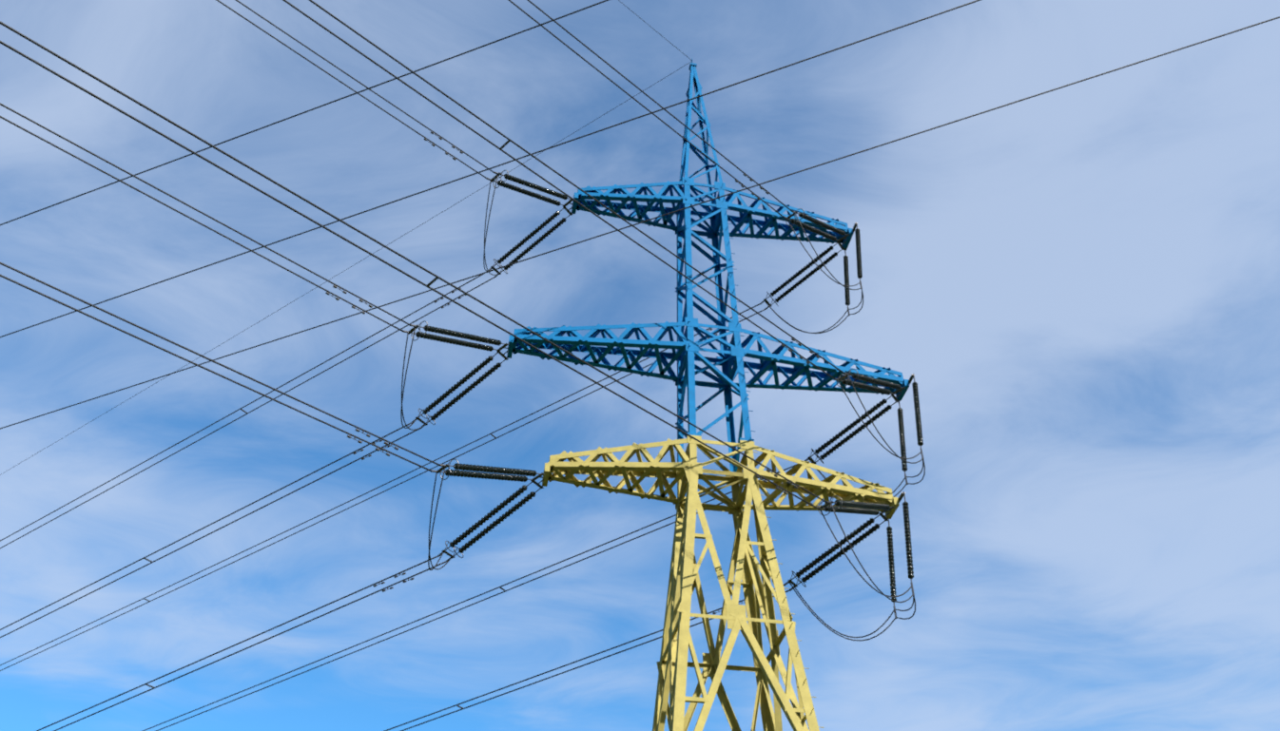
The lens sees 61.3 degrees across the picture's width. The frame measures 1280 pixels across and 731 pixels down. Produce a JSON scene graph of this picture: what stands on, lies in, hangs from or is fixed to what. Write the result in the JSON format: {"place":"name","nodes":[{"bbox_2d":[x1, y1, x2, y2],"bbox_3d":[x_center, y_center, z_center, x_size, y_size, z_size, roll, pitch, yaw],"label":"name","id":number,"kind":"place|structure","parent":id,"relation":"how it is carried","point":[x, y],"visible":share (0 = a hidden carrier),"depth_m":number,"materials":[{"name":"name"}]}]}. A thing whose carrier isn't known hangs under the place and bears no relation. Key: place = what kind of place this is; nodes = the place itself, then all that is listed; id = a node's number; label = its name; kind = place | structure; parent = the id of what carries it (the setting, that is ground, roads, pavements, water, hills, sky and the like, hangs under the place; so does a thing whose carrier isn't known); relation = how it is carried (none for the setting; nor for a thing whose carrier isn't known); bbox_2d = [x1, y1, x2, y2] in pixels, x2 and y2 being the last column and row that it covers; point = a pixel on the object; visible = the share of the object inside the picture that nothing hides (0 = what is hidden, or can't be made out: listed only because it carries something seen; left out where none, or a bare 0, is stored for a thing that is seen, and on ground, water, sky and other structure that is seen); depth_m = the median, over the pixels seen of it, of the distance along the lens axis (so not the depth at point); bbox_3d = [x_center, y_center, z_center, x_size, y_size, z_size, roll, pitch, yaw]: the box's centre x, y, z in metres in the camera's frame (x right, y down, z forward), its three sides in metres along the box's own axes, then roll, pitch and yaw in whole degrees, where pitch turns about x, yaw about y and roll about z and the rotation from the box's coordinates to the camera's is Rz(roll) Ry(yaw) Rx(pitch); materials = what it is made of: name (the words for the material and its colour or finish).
{"place":"outdoors","nodes":[
{"label":"outdoors","id":0,"kind":"place"},
{"bbox_2d":[0,0,1279,730],"label":"sky","id":1,"kind":"structure","parent":0,"point":[1077,284],"materials":[{"name":"blue"}]},
{"label":"ground","id":2,"kind":"structure","parent":0,"visible":0},
{"bbox_2d":[0,0,1279,730],"bbox_3d":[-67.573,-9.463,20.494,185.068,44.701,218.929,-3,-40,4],"label":"transmission tower","id":3,"kind":"structure","parent":2,"relation":"on","point":[685,471],"depth_m":35.18,"materials":[{"name":"metal"}]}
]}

